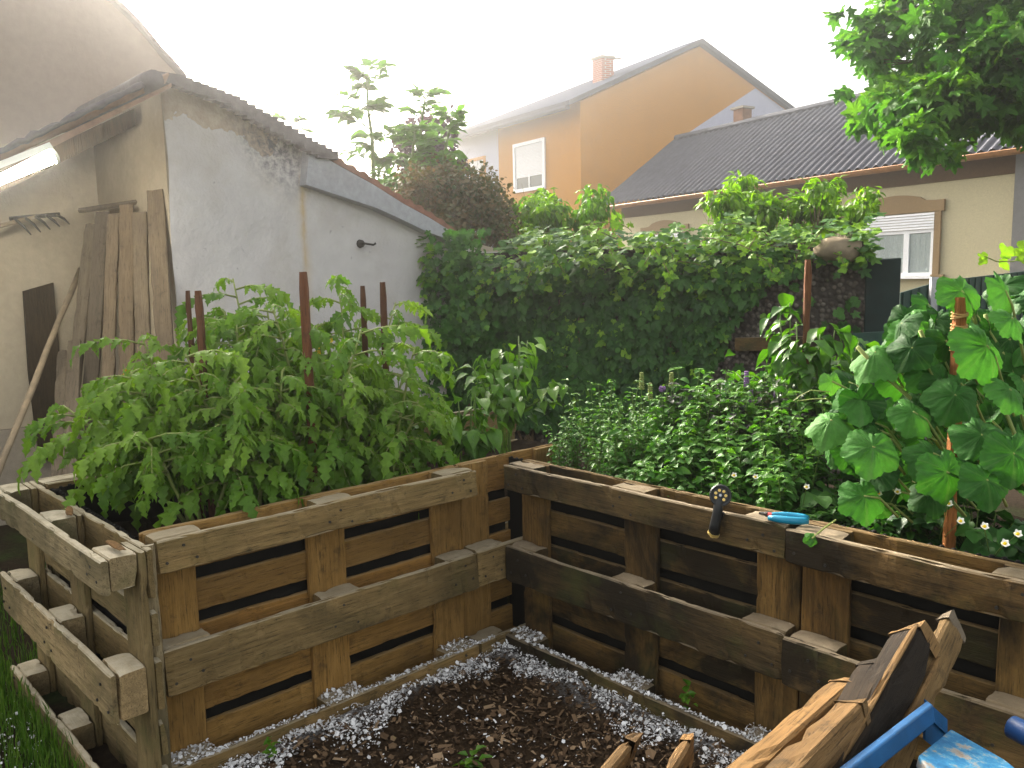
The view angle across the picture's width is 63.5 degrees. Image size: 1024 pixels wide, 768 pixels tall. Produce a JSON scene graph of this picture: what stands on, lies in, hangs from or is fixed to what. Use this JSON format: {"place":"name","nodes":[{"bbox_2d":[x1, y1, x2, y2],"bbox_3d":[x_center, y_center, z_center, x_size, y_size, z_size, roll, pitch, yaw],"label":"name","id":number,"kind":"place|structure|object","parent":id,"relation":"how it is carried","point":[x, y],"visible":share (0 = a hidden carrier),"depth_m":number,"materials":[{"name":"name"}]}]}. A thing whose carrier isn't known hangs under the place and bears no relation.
{"place":"outdoors","nodes":[
{"label":"outdoors","id":0,"kind":"place"},
{"bbox_2d":[0,564,45,667],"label":"grass","id":1,"kind":"structure","parent":0,"point":[15,637],"depth_m":3.51,"materials":[{"name":"green plant"}]},
{"bbox_2d":[0,647,85,767],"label":"grass","id":2,"kind":"structure","parent":0,"point":[38,731],"depth_m":2.74,"materials":[{"name":"green plant"}]},
{"bbox_2d":[0,0,186,144],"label":"barn","id":3,"kind":"structure","parent":0,"point":[60,60],"depth_m":6.71,"materials":[{"name":"paint"}]},
{"bbox_2d":[113,440,600,551],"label":"soil","id":4,"kind":"structure","parent":0,"point":[147,523],"depth_m":3.66,"materials":[{"name":"soil"}]},
{"bbox_2d":[16,367,236,522],"bbox_3d":[-1.319,0.252,3.051,0.833,0.653,0.768,-8,10,-43],"label":"tomato plant","id":5,"kind":"object","parent":4,"relation":"on","point":[126,415],"visible":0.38,"depth_m":2.86,"materials":[{"name":"green plant"}]},
{"bbox_2d":[69,307,298,532],"bbox_3d":[-1.227,0.128,3.327,0.725,0.865,0.806,3,8,31],"label":"tomato plant","id":6,"kind":"object","parent":4,"relation":"on","point":[154,346],"visible":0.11,"depth_m":3.19,"materials":[{"name":"green plant"}]},
{"bbox_2d":[73,374,314,527],"bbox_3d":[-1.069,0.285,2.851,0.742,0.618,0.675,-2,7,-3],"label":"tomato plant","id":7,"kind":"object","parent":4,"relation":"on","point":[209,445],"visible":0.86,"depth_m":2.74,"materials":[{"name":"green plant"}]},
{"bbox_2d":[185,290,205,517],"bbox_3d":[-1.244,0.234,3.283,0.022,1.202,0.018,0,7,6],"label":"garden stake","id":8,"kind":"object","parent":4,"relation":"in","point":[188,312],"visible":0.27,"depth_m":3.22,"materials":[{"name":"brown wood"}]},
{"bbox_2d":[195,290,215,517],"bbox_3d":[-1.127,0.257,3.079,0.029,1.203,0.022,-1,7,0],"label":"garden stake","id":9,"kind":"object","parent":4,"relation":"in","point":[200,321],"visible":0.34,"depth_m":3.02,"materials":[{"name":"brown wood"}]},
{"bbox_2d":[126,321,341,517],"bbox_3d":[-1.019,0.172,3.035,0.739,0.796,0.732,-8,10,-43],"label":"tomato plant","id":10,"kind":"object","parent":4,"relation":"on","point":[238,361],"visible":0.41,"depth_m":2.88,"materials":[{"name":"green plant"}]},
{"bbox_2d":[174,278,365,511],"bbox_3d":[-0.948,0.116,3.452,0.750,1.126,0.750,-8,10,-43],"label":"tomato plant","id":11,"kind":"object","parent":4,"relation":"on","point":[280,300],"visible":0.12,"depth_m":3.32,"materials":[{"name":"green plant"}]},
{"bbox_2d":[299,272,318,481],"bbox_3d":[-0.742,0.220,3.079,0.034,1.263,0.027,-2,7,-3],"label":"garden stake","id":12,"kind":"object","parent":4,"relation":"in","point":[305,315],"visible":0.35,"depth_m":3.02,"materials":[{"name":"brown wood"}]},
{"bbox_2d":[205,307,431,510],"bbox_3d":[-0.772,0.140,3.193,0.716,0.884,0.734,-8,10,-43],"label":"tomato plant","id":13,"kind":"object","parent":4,"relation":"on","point":[353,414],"visible":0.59,"depth_m":3.09,"materials":[{"name":"green plant"}]},
{"bbox_2d":[360,286,370,444],"bbox_3d":[-0.636,0.171,3.669,0.026,1.204,0.021,-1,7,3],"label":"garden stake","id":14,"kind":"object","parent":4,"relation":"in","point":[363,321],"visible":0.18,"depth_m":3.60,"materials":[{"name":"brown wood"}]},
{"bbox_2d":[288,274,445,490],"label":"tomato plant","id":15,"kind":"object","parent":4,"relation":"on","point":[337,320],"visible":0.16,"depth_m":3.53,"materials":[{"name":"green plant"}]},
{"bbox_2d":[380,282,388,448],"bbox_3d":[-0.539,0.171,3.596,0.028,1.220,0.022,-1,7,5],"label":"garden stake","id":16,"kind":"object","parent":4,"relation":"in","point":[383,309],"visible":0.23,"depth_m":3.53,"materials":[{"name":"brown wood"}]},
{"bbox_2d":[325,342,459,519],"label":"tomato plant","id":17,"kind":"object","parent":4,"relation":"on","point":[421,415],"visible":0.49,"depth_m":3.34,"materials":[{"name":"green plant"}]},
{"bbox_2d":[391,365,448,437],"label":"pepper plant","id":18,"kind":"object","parent":4,"relation":"on","point":[415,427],"visible":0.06,"depth_m":3.90,"materials":[{"name":"green plant"}]},
{"bbox_2d":[429,392,511,461],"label":"pepper plant","id":19,"kind":"object","parent":4,"relation":"on","point":[470,444],"visible":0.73,"depth_m":3.65,"materials":[{"name":"green plant"}]},
{"bbox_2d":[496,417,507,453],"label":"onion shoots","id":20,"kind":"object","parent":4,"relation":"on","point":[504,447],"visible":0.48,"depth_m":4.30,"materials":[{"name":"green plant"}]},
{"bbox_2d":[452,336,567,451],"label":"pepper plant","id":21,"kind":"object","parent":4,"relation":"on","point":[509,407],"visible":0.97,"depth_m":4.02,"materials":[{"name":"green plant"}]},
{"bbox_2d":[228,647,741,767],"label":"mulch bed","id":22,"kind":"object","parent":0,"point":[445,711],"visible":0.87,"depth_m":2.77,"materials":[{"name":"soil"}]},
{"bbox_2d":[262,736,280,757],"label":"weed","id":23,"kind":"object","parent":22,"relation":"on","point":[267,741],"visible":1,"depth_m":2.54,"materials":[{"name":"green plant"}]},
{"bbox_2d":[0,626,770,767],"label":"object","id":24,"kind":"object","parent":22,"relation":"on","point":[352,721],"visible":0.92,"depth_m":2.80,"materials":[{"name":"gravel"}]},
{"bbox_2d":[453,745,492,767],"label":"weed","id":25,"kind":"object","parent":22,"relation":"on","point":[467,762],"visible":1,"depth_m":2.56,"materials":[{"name":"green plant"}]},
{"bbox_2d":[840,699,1023,767],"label":"blue trestle","id":26,"kind":"object","parent":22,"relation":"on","point":[950,749],"visible":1,"depth_m":1.36,"materials":[{"name":"paint"}]},
{"bbox_2d":[765,698,870,767],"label":"broken timber","id":27,"kind":"object","parent":26,"relation":"attached to","point":[827,739],"visible":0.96,"depth_m":1.31,"materials":[{"name":"brown wood"}]},
{"bbox_2d":[832,658,875,767],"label":"broken timber","id":28,"kind":"object","parent":27,"relation":"on","point":[860,686],"visible":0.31,"depth_m":1.49,"materials":[{"name":"brown wood"}]},
{"bbox_2d":[726,677,851,767],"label":"broken timber","id":29,"kind":"object","parent":28,"relation":"on","point":[780,737],"visible":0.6,"depth_m":1.40,"materials":[{"name":"brown wood"}]},
{"bbox_2d":[843,620,940,767],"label":"broken timber","id":30,"kind":"object","parent":28,"relation":"on","point":[900,678],"visible":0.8,"depth_m":1.49,"materials":[{"name":"brown wood"}]},
{"bbox_2d":[887,610,965,767],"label":"broken timber","id":31,"kind":"object","parent":30,"relation":"on","point":[948,632],"visible":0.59,"depth_m":1.60,"materials":[{"name":"brown wood"}]},
{"bbox_2d":[0,489,1023,767],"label":"ground","id":32,"kind":"structure","parent":0,"point":[12,549],"depth_m":3.66,"materials":[{"name":"plant"}]},
{"bbox_2d":[46,350,66,567],"bbox_3d":[-2.453,0.437,4.474,0.063,0.034,1.988,-14,45,-15],"label":"batten","id":33,"kind":"object","parent":32,"relation":"on","point":[61,365],"visible":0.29,"depth_m":4.87,"materials":[{"name":"brown wood"}]},
{"bbox_2d":[62,339,81,474],"bbox_3d":[-2.382,0.402,4.469,0.078,0.034,1.947,-14,48,-13],"label":"batten","id":34,"kind":"object","parent":32,"relation":"on","point":[72,382],"visible":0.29,"depth_m":4.82,"materials":[{"name":"brown wood"}]},
{"bbox_2d":[38,466,115,577],"bbox_3d":[-1.331,0.702,3.581,1.210,0.802,0.149,-8,10,-43],"label":"pallet","id":35,"kind":"object","parent":32,"relation":"on","point":[56,482],"visible":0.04,"depth_m":3.14,"materials":[{"name":"brown wood"}]},
{"bbox_2d":[72,223,93,387],"bbox_3d":[-2.708,-0.036,5.126,0.083,2.013,0.031,1,-10,0],"label":"plank","id":36,"kind":"object","parent":32,"relation":"on","point":[80,323],"visible":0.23,"depth_m":5.21,"materials":[{"name":"brown wood"}]},
{"bbox_2d":[0,481,168,767],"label":"pallet","id":37,"kind":"object","parent":32,"relation":"on","point":[72,631],"visible":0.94,"depth_m":2.61,"materials":[{"name":"brown wood"}]},
{"bbox_2d":[65,506,72,515],"bbox_3d":[-1.429,0.409,2.673,0.022,0.008,0.104,-3,10,-27],"label":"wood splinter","id":38,"kind":"object","parent":37,"relation":"on","point":[68,510],"visible":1,"depth_m":2.66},
{"bbox_2d":[105,540,125,550],"bbox_3d":[-1.104,0.449,2.305,0.022,0.009,0.126,-6,12,-44],"label":"wood splinter","id":39,"kind":"object","parent":37,"relation":"on","point":[115,545],"visible":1,"depth_m":2.30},
{"bbox_2d":[141,543,171,767],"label":"corner board","id":40,"kind":"object","parent":37,"relation":"attached to","point":[159,654],"visible":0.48,"depth_m":2.38,"materials":[{"name":"brown wood"}]},
{"bbox_2d":[0,69,171,525],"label":"lean to","id":41,"kind":"object","parent":32,"relation":"on","point":[66,187],"visible":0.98,"depth_m":5.36,"materials":[{"name":"paint"}]},
{"bbox_2d":[0,142,60,184],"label":"tube lamp","id":42,"kind":"object","parent":41,"relation":"attached to","point":[48,156],"visible":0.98,"depth_m":4.02,"materials":[{"name":"beige"}]},
{"bbox_2d":[0,212,69,234],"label":"garden rake","id":43,"kind":"object","parent":41,"relation":"hanging from","point":[19,220],"visible":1,"depth_m":5.11,"materials":[{"name":"metal"}]},
{"bbox_2d":[0,267,79,476],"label":"pole","id":44,"kind":"object","parent":41,"relation":"on","point":[31,388],"visible":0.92,"depth_m":4.58,"materials":[{"name":"brown wood"}]},
{"bbox_2d":[22,283,58,459],"bbox_3d":[-3.062,-0.066,5.430,0.192,1.185,0.030,-8,10,-43],"label":"dark board","id":45,"kind":"object","parent":41,"relation":"on","point":[39,307],"visible":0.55,"depth_m":5.39,"materials":[{"name":"brown wood"}]},
{"bbox_2d":[79,211,109,459],"bbox_3d":[-2.588,-0.069,5.098,0.093,2.068,0.031,0,-8,0],"label":"plank","id":46,"kind":"object","parent":32,"relation":"on","point":[92,361],"visible":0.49,"depth_m":5.15,"materials":[{"name":"brown wood"}]},
{"bbox_2d":[101,213,119,463],"bbox_3d":[-2.450,-0.052,5.024,0.079,2.029,0.030,-1,-7,0],"label":"plank","id":47,"kind":"object","parent":32,"relation":"on","point":[110,302],"visible":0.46,"depth_m":5.08,"materials":[{"name":"brown wood"}]},
{"bbox_2d":[118,204,134,448],"bbox_3d":[-2.304,-0.069,4.952,0.093,2.065,0.030,-3,-6,0],"label":"plank","id":48,"kind":"object","parent":32,"relation":"on","point":[126,308],"visible":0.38,"depth_m":4.99,"materials":[{"name":"brown wood"}]},
{"bbox_2d":[132,211,150,370],"bbox_3d":[-2.144,-0.030,4.833,0.088,2.006,0.032,-4,-5,0],"label":"plank","id":49,"kind":"object","parent":32,"relation":"on","point":[141,273],"visible":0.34,"depth_m":4.87,"materials":[{"name":"brown wood"}]},
{"bbox_2d":[147,189,174,359],"bbox_3d":[-1.976,-0.077,4.737,0.103,2.108,0.030,-5,-3,0],"label":"plank","id":50,"kind":"object","parent":32,"relation":"on","point":[160,268],"visible":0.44,"depth_m":4.76,"materials":[{"name":"brown wood"}]},
{"bbox_2d":[50,476,506,730],"bbox_3d":[-0.863,0.702,3.320,1.514,0.749,0.865,-8,10,-43],"label":"liner sheet","id":51,"kind":"object","parent":32,"relation":"on","point":[96,510],"visible":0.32,"depth_m":2.90,"materials":[{"name":"plastic"}]},
{"bbox_2d":[64,71,501,406],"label":"shed","id":52,"kind":"structure","parent":32,"relation":"on","point":[253,195],"depth_m":5.15,"materials":[{"name":"white paint"}]},
{"bbox_2d":[271,112,319,142],"bbox_3d":[-2.174,-1.196,8.764,0.613,3.286,0.521,1,8,14],"label":"elder sapling","id":53,"kind":"object","parent":32,"relation":"on","point":[299,118],"visible":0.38,"depth_m":8.56,"materials":[{"name":"green plant"}]},
{"bbox_2d":[138,465,478,767],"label":"pallet","id":54,"kind":"object","parent":32,"relation":"on","point":[328,622],"visible":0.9,"depth_m":2.79,"materials":[{"name":"brown wood"}]},
{"bbox_2d":[317,58,416,179],"bbox_3d":[-1.266,-1.199,7.724,0.900,3.519,0.924,-8,10,-43],"label":"elder sapling","id":55,"kind":"object","parent":32,"relation":"on","point":[379,104],"visible":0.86,"depth_m":7.58,"materials":[{"name":"green plant"}]},
{"bbox_2d":[386,120,439,198],"bbox_3d":[-0.852,-0.867,7.418,0.596,2.922,0.670,-8,10,-43],"label":"elder sapling","id":56,"kind":"object","parent":32,"relation":"on","point":[414,129],"visible":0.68,"depth_m":7.28,"materials":[{"name":"green plant"}]},
{"bbox_2d":[368,157,464,203],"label":"elder shrub","id":57,"kind":"object","parent":32,"relation":"on","point":[386,181],"visible":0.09,"depth_m":7.26,"materials":[{"name":"green plant"}]},
{"bbox_2d":[382,83,453,166],"bbox_3d":[-0.825,-1.142,7.961,0.791,3.329,0.768,-8,10,-43],"label":"elder sapling","id":58,"kind":"object","parent":32,"relation":"on","point":[418,92],"visible":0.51,"depth_m":7.77,"materials":[{"name":"green plant"}]},
{"bbox_2d":[384,104,467,172],"bbox_3d":[-0.925,-1.478,9.722,0.970,3.560,1.713,-1,7,1],"label":"plum tree","id":59,"kind":"object","parent":32,"relation":"on","point":[407,149],"visible":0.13,"depth_m":9.16,"materials":[{"name":"green plant"}]},
{"bbox_2d":[408,104,469,200],"bbox_3d":[-0.551,-0.904,7.335,0.610,3.005,0.658,-8,10,-43],"label":"elder sapling","id":60,"kind":"object","parent":32,"relation":"on","point":[458,115],"visible":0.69,"depth_m":7.14,"materials":[{"name":"green plant"}]},
{"bbox_2d":[390,147,522,247],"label":"smoke bush","id":61,"kind":"object","parent":32,"relation":"on","point":[467,203],"visible":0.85,"depth_m":6.67,"materials":[{"name":"brown plant"}]},
{"bbox_2d":[410,408,517,528],"bbox_3d":[-0.449,0.581,4.399,1.210,0.802,0.149,-8,10,-43],"label":"pallet","id":62,"kind":"object","parent":32,"relation":"on","point":[490,423],"visible":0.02,"depth_m":4.58,"materials":[{"name":"brown wood"}]},
{"bbox_2d":[454,444,558,657],"bbox_3d":[0.029,0.691,3.463,0.573,0.803,0.150,-8,10,-43],"label":"pallet","id":63,"kind":"object","parent":32,"relation":"on","point":[480,513],"visible":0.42,"depth_m":3.36,"materials":[{"name":"brown wood"}]},
{"bbox_2d":[501,183,624,251],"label":"walnut shrub","id":64,"kind":"object","parent":32,"relation":"on","point":[540,208],"visible":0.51,"depth_m":7.12,"materials":[{"name":"green plant"}]},
{"bbox_2d":[504,459,802,753],"bbox_3d":[0.432,0.751,2.914,0.150,0.805,1.212,-8,10,-43],"label":"pallet","id":65,"kind":"object","parent":32,"relation":"on","point":[642,609],"visible":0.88,"depth_m":2.83,"materials":[{"name":"brown wood"}]},
{"bbox_2d":[679,679,697,709],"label":"weed","id":66,"kind":"object","parent":65,"relation":"in","point":[684,697],"visible":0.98,"depth_m":2.78,"materials":[{"name":"green plant"}]},
{"bbox_2d":[707,484,731,537],"bbox_3d":[0.630,0.385,2.531,0.072,0.167,0.070,-1,7,1],"label":"spray nozzle","id":67,"kind":"object","parent":65,"relation":"hanging from","point":[720,496],"visible":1,"depth_m":2.50,"materials":[{"name":"plastic"}]},
{"bbox_2d":[507,456,1023,767],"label":"liner sheet","id":68,"kind":"object","parent":65,"relation":"attached to","point":[515,524],"visible":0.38,"depth_m":2.80,"materials":[{"name":"plastic"}]},
{"bbox_2d":[759,511,809,524],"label":"secateurs","id":69,"kind":"object","parent":65,"relation":"on","point":[791,518],"visible":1,"depth_m":2.40,"materials":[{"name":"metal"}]},
{"bbox_2d":[476,241,866,482],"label":"garden wall","id":70,"kind":"structure","parent":32,"relation":"on","point":[829,294],"depth_m":5.33,"materials":[{"name":"concrete"}]},
{"bbox_2d":[415,210,885,450],"bbox_3d":[0.722,-0.234,5.617,3.278,1.871,1.052,2,8,22],"label":"ivy","id":71,"kind":"object","parent":70,"relation":"attached to","point":[476,312],"visible":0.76,"depth_m":5.59,"materials":[{"name":"green plant"}]},
{"bbox_2d":[735,335,831,350],"bbox_3d":[1.731,-0.259,5.296,0.588,0.103,0.050,2,8,22],"label":"ledge board","id":72,"kind":"object","parent":70,"relation":"attached to","point":[751,343],"visible":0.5,"depth_m":5.34,"materials":[{"name":"brown wood"}]},
{"bbox_2d":[813,236,861,263],"bbox_3d":[1.991,-0.814,5.048,0.273,0.171,0.252,-8,10,-43],"label":"cap stone","id":73,"kind":"object","parent":70,"relation":"on","point":[826,249],"visible":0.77,"depth_m":4.97,"materials":[{"name":"stone"}]},
{"bbox_2d":[694,170,885,245],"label":"walnut shrub","id":74,"kind":"object","parent":32,"relation":"on","point":[812,204],"visible":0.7,"depth_m":6.27,"materials":[{"name":"green plant"}]},
{"bbox_2d":[851,258,900,400],"bbox_3d":[2.233,0.025,5.170,0.298,1.599,0.612,2,8,21],"label":"gate","id":75,"kind":"object","parent":32,"relation":"on","point":[882,293],"visible":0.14,"depth_m":5.08,"materials":[{"name":"metal"}]},
{"bbox_2d":[781,520,1023,767],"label":"pallet","id":76,"kind":"object","parent":32,"relation":"on","point":[821,648],"visible":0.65,"depth_m":2.18,"materials":[{"name":"brown wood"}]},
{"bbox_2d":[803,519,836,546],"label":"vine shoot","id":77,"kind":"object","parent":76,"relation":"on","point":[809,539],"visible":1,"depth_m":2.30,"materials":[{"name":"green plant"}]},
{"bbox_2d":[822,0,1023,177],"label":"maple tree","id":78,"kind":"object","parent":32,"relation":"on","point":[971,90],"visible":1,"depth_m":6.06,"materials":[{"name":"green plant"}]},
{"bbox_2d":[900,271,1023,439],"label":"green fence","id":79,"kind":"object","parent":32,"relation":"on","point":[929,290],"visible":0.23,"depth_m":6.57,"materials":[{"name":"metal"}]},
{"bbox_2d":[1010,146,1023,272],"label":"grey building","id":80,"kind":"structure","parent":32,"relation":"on","point":[1018,225],"depth_m":12.30,"materials":[{"name":"paint"}]},
{"bbox_2d":[120,0,966,178],"label":"sky","id":81,"kind":"structure","parent":0,"point":[286,58],"materials":[{"name":"white"}]},
{"bbox_2d":[444,38,794,248],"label":"yellow house","id":82,"kind":"structure","parent":0,"point":[609,127],"depth_m":23.88,"materials":[{"name":"paint"}]},
{"bbox_2d":[516,174,542,189],"bbox_3d":[0.523,-6.065,24.858,0.024,0.326,1.380,-6,9,-35],"label":"window","id":83,"kind":"structure","parent":82,"relation":"in","point":[536,180],"depth_m":24.84,"materials":[{"name":"white glass"}]},
{"bbox_2d":[601,732,642,767],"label":"broken timber","id":84,"kind":"object","parent":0,"point":[623,755],"visible":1,"depth_m":1.43,"materials":[{"name":"brown wood"}]},
{"bbox_2d":[666,733,693,767],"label":"broken timber","id":85,"kind":"object","parent":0,"point":[682,755],"visible":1,"depth_m":1.42,"materials":[{"name":"brown wood"}]},
{"bbox_2d":[578,459,1023,562],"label":"soil","id":86,"kind":"structure","parent":0,"point":[974,514],"depth_m":2.93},
{"bbox_2d":[543,378,670,477],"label":"oregano plant","id":87,"kind":"object","parent":86,"relation":"on","point":[574,459],"visible":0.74,"depth_m":3.43,"materials":[{"name":"green plant"}]},
{"bbox_2d":[598,462,748,503],"bbox_3d":[0.531,0.405,2.990,0.226,0.226,0.711,-8,10,-43],"label":"lemon balm","id":88,"kind":"object","parent":86,"relation":"on","point":[651,479],"visible":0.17,"depth_m":2.94,"materials":[{"name":"green plant"}]},
{"bbox_2d":[639,372,726,430],"bbox_3d":[0.770,0.118,3.573,0.145,0.325,0.547,-5,8,-29],"label":"white basil","id":89,"kind":"object","parent":86,"relation":"on","point":[650,389],"visible":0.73,"depth_m":3.75,"materials":[{"name":"green plant"}]},
{"bbox_2d":[606,365,842,511],"bbox_3d":[0.819,0.212,3.157,0.808,0.555,0.928,-8,10,-43],"label":"mint plant","id":90,"kind":"object","parent":86,"relation":"on","point":[699,463],"visible":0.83,"depth_m":3.04,"materials":[{"name":"green plant"}]},
{"bbox_2d":[692,469,757,505],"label":"strawberry plant","id":91,"kind":"object","parent":86,"relation":"on","point":[734,475],"visible":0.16,"depth_m":2.83,"materials":[{"name":"green plant"}]},
{"bbox_2d":[656,371,821,484],"bbox_3d":[0.946,0.207,3.343,0.530,0.512,0.656,-8,10,-43],"label":"purple basil","id":92,"kind":"object","parent":86,"relation":"on","point":[779,400],"visible":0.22,"depth_m":3.25,"materials":[{"name":"green plant"}]},
{"bbox_2d":[753,480,837,519],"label":"strawberry plant","id":93,"kind":"object","parent":86,"relation":"on","point":[825,498],"visible":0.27,"depth_m":2.68,"materials":[{"name":"green plant"}]},
{"bbox_2d":[725,293,879,463],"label":"pepper plant","id":94,"kind":"object","parent":86,"relation":"on","point":[819,357],"visible":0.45,"depth_m":3.18,"materials":[{"name":"green plant"}]},
{"bbox_2d":[802,259,811,424],"bbox_3d":[1.172,0.144,3.324,0.028,1.274,0.023,-1,7,0],"label":"garden stake","id":95,"kind":"object","parent":86,"relation":"in","point":[807,295],"visible":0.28,"depth_m":3.25,"materials":[{"name":"brown wood"}]},
{"bbox_2d":[765,476,937,541],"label":"mint plant","id":96,"kind":"object","parent":86,"relation":"on","point":[821,513],"visible":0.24,"depth_m":2.61,"materials":[{"name":"green plant"}]},
{"bbox_2d":[843,477,925,529],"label":"strawberry plant","id":97,"kind":"object","parent":86,"relation":"on","point":[854,480],"visible":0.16,"depth_m":2.65,"materials":[{"name":"green plant"}]},
{"bbox_2d":[805,271,1023,527],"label":"cucumber plant","id":98,"kind":"object","parent":86,"relation":"on","point":[871,439],"visible":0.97,"depth_m":2.23,"materials":[{"name":"green plant"}]},
{"bbox_2d":[793,390,831,404],"bbox_3d":[0.882,0.043,2.418,0.115,0.052,0.010,1,8,19],"label":"tendril","id":99,"kind":"object","parent":98,"relation":"attached to","point":[812,398],"visible":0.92,"depth_m":2.42},
{"bbox_2d":[893,500,970,545],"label":"strawberry plant","id":100,"kind":"object","parent":86,"relation":"on","point":[933,541],"visible":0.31,"depth_m":2.55,"materials":[{"name":"green plant"}]},
{"bbox_2d":[885,500,1023,557],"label":"strawberry plant","id":101,"kind":"object","parent":86,"relation":"on","point":[971,544],"visible":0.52,"depth_m":2.35,"materials":[{"name":"green plant"}]},
{"bbox_2d":[942,297,968,548],"bbox_3d":[1.247,0.330,2.354,0.046,1.148,0.039,-1,7,0],"label":"garden stake","id":102,"kind":"object","parent":86,"relation":"in","point":[959,316],"visible":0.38,"depth_m":2.32,"materials":[{"name":"brown wood"}]},
{"bbox_2d":[955,508,1023,562],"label":"strawberry plant","id":103,"kind":"object","parent":86,"relation":"on","point":[1015,524],"visible":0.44,"depth_m":2.37,"materials":[{"name":"green plant"}]},
{"bbox_2d":[605,92,1023,291],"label":"cream house","id":104,"kind":"structure","parent":0,"point":[941,222],"depth_m":14.99,"materials":[{"name":"paint"}]},
{"bbox_2d":[863,229,933,278],"bbox_3d":[6.513,-2.203,14.159,0.109,0.808,1.460,-5,8,-31],"label":"window","id":105,"kind":"structure","parent":104,"relation":"in","point":[914,248],"depth_m":13.92,"materials":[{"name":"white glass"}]},
{"bbox_2d":[977,240,1023,269],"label":"vine sprig","id":106,"kind":"object","parent":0,"point":[1007,253],"visible":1,"depth_m":3.00,"materials":[{"name":"green plant"}]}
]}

